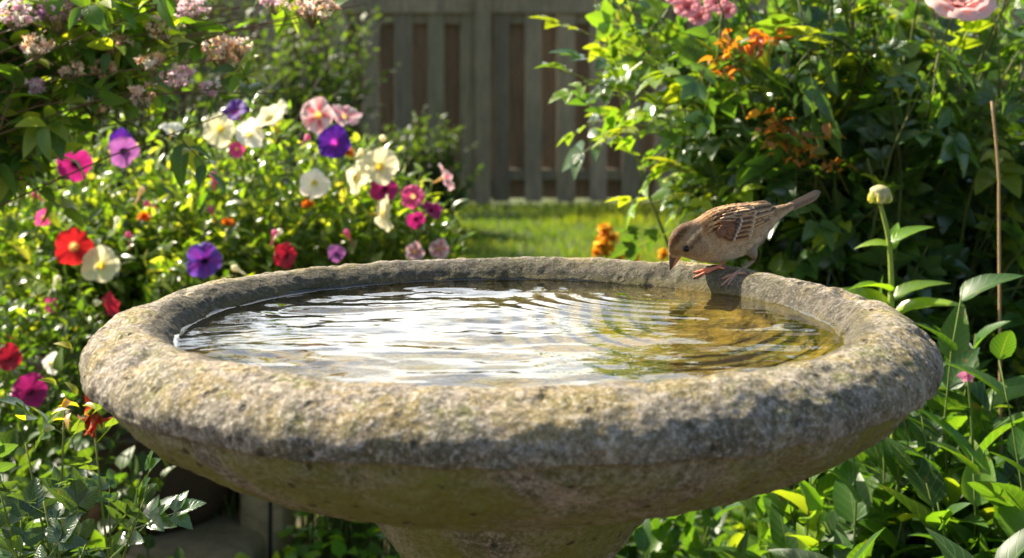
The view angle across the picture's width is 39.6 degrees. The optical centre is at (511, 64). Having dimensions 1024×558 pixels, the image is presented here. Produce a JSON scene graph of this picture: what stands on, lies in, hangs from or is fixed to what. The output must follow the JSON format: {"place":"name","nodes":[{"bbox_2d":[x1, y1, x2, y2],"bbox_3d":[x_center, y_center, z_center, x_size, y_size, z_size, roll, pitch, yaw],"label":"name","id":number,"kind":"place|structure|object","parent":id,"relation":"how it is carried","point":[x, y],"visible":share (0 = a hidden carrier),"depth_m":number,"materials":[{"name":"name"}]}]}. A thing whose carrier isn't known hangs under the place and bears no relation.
{"place":"outdoors","nodes":[
{"label":"outdoors","id":0,"kind":"place"},
{"bbox_2d":[56,71,737,557],"bbox_3d":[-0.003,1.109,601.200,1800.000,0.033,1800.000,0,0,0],"label":"ground","id":1,"kind":"structure","parent":0,"point":[518,253],"depth_m":9.53,"materials":[{"name":"green plant"}]},
{"bbox_2d":[0,427,126,557],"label":"leafy plant","id":2,"kind":"object","parent":1,"relation":"on","point":[97,537],"visible":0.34,"depth_m":2.28,"materials":[{"name":"green plant"}]},
{"bbox_2d":[0,266,128,544],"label":"petunia plant","id":3,"kind":"object","parent":1,"relation":"on","point":[31,389],"visible":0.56,"depth_m":2.73,"materials":[{"name":"green plant"}]},
{"bbox_2d":[0,348,174,557],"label":"leafy plant","id":4,"kind":"object","parent":1,"relation":"on","point":[81,446],"visible":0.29,"depth_m":2.52,"materials":[{"name":"green plant"}]},
{"bbox_2d":[0,113,196,396],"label":"petunia plant","id":5,"kind":"object","parent":1,"relation":"on","point":[119,139],"visible":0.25,"depth_m":3.17,"materials":[{"name":"green plant"}]},
{"bbox_2d":[0,341,205,557],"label":"leafy plant","id":6,"kind":"object","parent":1,"relation":"on","point":[73,490],"visible":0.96,"depth_m":1.53,"materials":[{"name":"green plant"}]},
{"bbox_2d":[87,501,265,557],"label":"edging stone","id":7,"kind":"object","parent":1,"relation":"on","point":[225,526],"visible":0.04,"depth_m":3.06,"materials":[{"name":"grey stone"}]},
{"bbox_2d":[1,333,232,538],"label":"flower pot","id":8,"kind":"object","parent":7,"relation":"on","point":[177,480],"visible":0.04,"depth_m":2.99,"materials":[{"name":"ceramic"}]},
{"bbox_2d":[0,178,345,355],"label":"petunia plant","id":9,"kind":"object","parent":8,"relation":"in","point":[103,270],"visible":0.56,"depth_m":2.98,"materials":[{"name":"green plant"}]},
{"bbox_2d":[0,0,355,394],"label":"shrub","id":10,"kind":"object","parent":1,"relation":"on","point":[141,136],"visible":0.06,"depth_m":4.55,"materials":[{"name":"green plant"}]},
{"bbox_2d":[174,546,184,557],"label":"leafy plant","id":11,"kind":"object","parent":1,"relation":"on","point":[178,552],"visible":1,"depth_m":2.38,"materials":[{"name":"green plant"}]},
{"bbox_2d":[106,536,254,557],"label":"edging stone","id":12,"kind":"object","parent":1,"relation":"on","point":[209,547],"visible":0.62,"depth_m":2.93,"materials":[{"name":"grey stone"}]},
{"bbox_2d":[0,0,366,231],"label":"flowering shrub","id":13,"kind":"object","parent":1,"relation":"on","point":[96,61],"visible":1,"depth_m":2.07,"materials":[{"name":"green plant"}]},
{"bbox_2d":[72,0,400,210],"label":"shrub","id":14,"kind":"object","parent":1,"relation":"on","point":[307,87],"visible":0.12,"depth_m":8.69,"materials":[{"name":"green plant"}]},
{"bbox_2d":[116,78,357,542],"bbox_3d":[-0.614,0.564,3.236,0.595,1.074,0.599,0,0,0],"label":"petunia plant","id":15,"kind":"object","parent":1,"relation":"on","point":[249,134],"visible":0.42,"depth_m":3.12,"materials":[{"name":"green plant"}]},
{"bbox_2d":[239,493,295,557],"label":"edging stone","id":16,"kind":"object","parent":1,"relation":"on","point":[253,512],"visible":0.26,"depth_m":3.09,"materials":[{"name":"grey stone"}]},
{"bbox_2d":[268,502,272,557],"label":"garden stake","id":17,"kind":"object","parent":1,"relation":"on","point":[270,509],"visible":0.13,"depth_m":2.95,"materials":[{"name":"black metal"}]},
{"bbox_2d":[243,0,373,222],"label":"shrub","id":18,"kind":"object","parent":1,"relation":"on","point":[318,60],"visible":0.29,"depth_m":8.80,"materials":[{"name":"green plant"}]},
{"bbox_2d":[255,97,444,557],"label":"petunia plant","id":19,"kind":"object","parent":1,"relation":"on","point":[377,168],"visible":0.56,"depth_m":3.05,"materials":[{"name":"green plant"}]},
{"bbox_2d":[2,410,756,557],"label":"ground cover","id":20,"kind":"object","parent":1,"relation":"on","point":[338,548],"visible":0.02,"depth_m":3.06,"materials":[{"name":"green plant"}]},
{"bbox_2d":[354,105,483,233],"bbox_3d":[-0.624,0.685,9.303,0.879,0.842,0.721,0,0,0],"label":"shrub","id":21,"kind":"object","parent":1,"relation":"on","point":[413,146],"visible":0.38,"depth_m":9.22,"materials":[{"name":"green plant"}]},
{"bbox_2d":[367,163,475,556],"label":"petunia plant","id":22,"kind":"object","parent":1,"relation":"on","point":[413,197],"visible":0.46,"depth_m":3.08,"materials":[{"name":"green plant"}]},
{"bbox_2d":[79,256,943,557],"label":"bath","id":23,"kind":"object","parent":1,"relation":"on","point":[555,444],"visible":0.98,"depth_m":0.97,"materials":[{"name":"grey stone"}]},
{"bbox_2d":[208,281,809,373],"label":"water","id":24,"kind":"structure","parent":23,"relation":"in","point":[693,299],"depth_m":1.30,"materials":[{"name":"liquid"}]},
{"bbox_2d":[668,190,820,288],"bbox_3d":[0.240,0.176,1.457,0.074,0.085,0.206,0,0,37],"label":"sparrow","id":25,"kind":"object","parent":23,"relation":"on","point":[723,234],"visible":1,"depth_m":1.42,"materials":[{"name":"brown"}]},
{"bbox_2d":[7,0,1023,207],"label":"wooden fence","id":26,"kind":"object","parent":1,"relation":"on","point":[470,65],"visible":0.2,"depth_m":11.08,"materials":[{"name":"brown wood"}]},
{"bbox_2d":[591,221,668,261],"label":"marigold plant","id":27,"kind":"object","parent":1,"relation":"on","point":[602,247],"visible":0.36,"depth_m":3.29,"materials":[{"name":"orange plant"}]},
{"bbox_2d":[615,517,704,557],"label":"leafy perennial","id":28,"kind":"object","parent":1,"relation":"on","point":[626,551],"visible":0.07,"depth_m":2.77,"materials":[{"name":"green plant"}]},
{"bbox_2d":[616,502,756,557],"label":"leafy perennial","id":29,"kind":"object","parent":1,"relation":"on","point":[655,538],"visible":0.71,"depth_m":2.38,"materials":[{"name":"green plant"}]},
{"bbox_2d":[678,485,792,557],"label":"leafy perennial","id":30,"kind":"object","parent":1,"relation":"on","point":[744,515],"visible":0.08,"depth_m":2.56,"materials":[{"name":"green plant"}]},
{"bbox_2d":[714,498,798,557],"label":"leafy perennial","id":31,"kind":"object","parent":1,"relation":"on","point":[777,530],"visible":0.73,"depth_m":1.96,"materials":[{"name":"green plant"}]},
{"bbox_2d":[704,483,833,557],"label":"leafy perennial","id":32,"kind":"object","parent":1,"relation":"on","point":[764,502],"visible":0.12,"depth_m":2.14,"materials":[{"name":"green plant"}]},
{"bbox_2d":[528,0,1023,557],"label":"rose bush","id":33,"kind":"object","parent":1,"relation":"on","point":[840,120],"visible":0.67,"depth_m":2.42,"materials":[{"name":"green plant"}]},
{"bbox_2d":[665,3,1013,173],"bbox_3d":[1.026,0.307,4.192,1.230,1.596,0.832,0,0,0],"label":"shrub","id":34,"kind":"object","parent":1,"relation":"on","point":[771,7],"visible":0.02,"depth_m":4.11,"materials":[{"name":"green plant"}]},
{"bbox_2d":[734,0,948,74],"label":"shrub","id":35,"kind":"object","parent":1,"relation":"on","point":[837,7],"depth_m":8.56,"materials":[{"name":"green plant"}]},
{"bbox_2d":[760,426,951,557],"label":"leafy perennial","id":36,"kind":"object","parent":1,"relation":"on","point":[845,485],"visible":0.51,"depth_m":1.85,"materials":[{"name":"green plant"}]},
{"bbox_2d":[768,527,944,557],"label":"leafy perennial","id":37,"kind":"object","parent":1,"relation":"on","point":[863,549],"visible":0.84,"depth_m":1.76,"materials":[{"name":"green plant"}]},
{"bbox_2d":[755,417,969,557],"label":"leafy perennial","id":38,"kind":"object","parent":1,"relation":"on","point":[828,520],"visible":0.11,"depth_m":1.95,"materials":[{"name":"green plant"}]},
{"bbox_2d":[831,455,951,557],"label":"leafy perennial","id":39,"kind":"object","parent":1,"relation":"on","point":[891,503],"visible":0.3,"depth_m":1.86,"materials":[{"name":"green plant"}]},
{"bbox_2d":[843,185,964,480],"bbox_3d":[0.520,0.633,1.941,0.176,0.937,0.084,0,0,0],"label":"bud stalk","id":40,"kind":"object","parent":1,"relation":"on","point":[880,195],"visible":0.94,"depth_m":1.95,"materials":[{"name":"green plant"}]},
{"bbox_2d":[823,273,1002,473],"bbox_3d":[0.660,0.723,2.308,0.358,0.757,0.392,0,0,0],"label":"leafy perennial","id":41,"kind":"object","parent":1,"relation":"on","point":[913,316],"depth_m":2.35,"materials":[{"name":"green plant"}]},
{"bbox_2d":[822,276,1014,541],"bbox_3d":[0.578,0.706,2.106,0.351,0.791,0.367,0,0,29],"label":"leafy perennial","id":42,"kind":"object","parent":1,"relation":"on","point":[978,429],"visible":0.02,"depth_m":2.06,"materials":[{"name":"green plant"}]},
{"bbox_2d":[836,358,1007,515],"bbox_3d":[0.641,0.771,2.167,0.390,0.661,0.427,0,0,-36],"label":"leafy perennial","id":43,"kind":"object","parent":1,"relation":"on","point":[983,364],"depth_m":2.14,"materials":[{"name":"green plant"}]},
{"bbox_2d":[833,437,1021,557],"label":"leafy perennial","id":44,"kind":"object","parent":1,"relation":"on","point":[928,484],"visible":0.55,"depth_m":1.76,"materials":[{"name":"green plant"}]},
{"bbox_2d":[854,302,1009,517],"bbox_3d":[0.625,0.711,1.930,0.291,0.781,0.391,0,0,-40],"label":"leafy perennial","id":45,"kind":"object","parent":1,"relation":"on","point":[962,338],"visible":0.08,"depth_m":1.92,"materials":[{"name":"green plant"}]},
{"bbox_2d":[860,273,1023,557],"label":"leafy perennial","id":46,"kind":"object","parent":1,"relation":"on","point":[923,430],"visible":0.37,"depth_m":1.84,"materials":[{"name":"green plant"}]},
{"bbox_2d":[874,365,1023,557],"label":"leafy perennial","id":47,"kind":"object","parent":1,"relation":"on","point":[991,433],"visible":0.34,"depth_m":1.84,"materials":[{"name":"green plant"}]},
{"bbox_2d":[879,0,1023,467],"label":"shrub","id":48,"kind":"object","parent":1,"relation":"on","point":[993,79],"depth_m":3.94,"materials":[{"name":"green plant"}]},
{"bbox_2d":[898,330,1023,557],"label":"leafy perennial","id":49,"kind":"object","parent":1,"relation":"on","point":[980,485],"visible":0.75,"depth_m":1.73,"materials":[{"name":"green plant"}]},
{"bbox_2d":[956,371,975,532],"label":"wild flower","id":50,"kind":"object","parent":1,"relation":"on","point":[965,376],"visible":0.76,"depth_m":1.80,"materials":[{"name":"green plant"}]},
{"bbox_2d":[926,528,1023,557],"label":"leafy perennial","id":51,"kind":"object","parent":1,"relation":"on","point":[1012,546],"visible":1,"depth_m":1.62,"materials":[{"name":"green plant"}]},
{"bbox_2d":[990,101,1001,465],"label":"dry stem","id":52,"kind":"object","parent":1,"relation":"on","point":[999,235],"visible":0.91,"depth_m":2.05,"materials":[{"name":"plant"}]},
{"bbox_2d":[281,197,702,262],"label":"grass","id":53,"kind":"structure","parent":0,"point":[616,217],"depth_m":9.58,"materials":[{"name":"green plant"}]}
]}

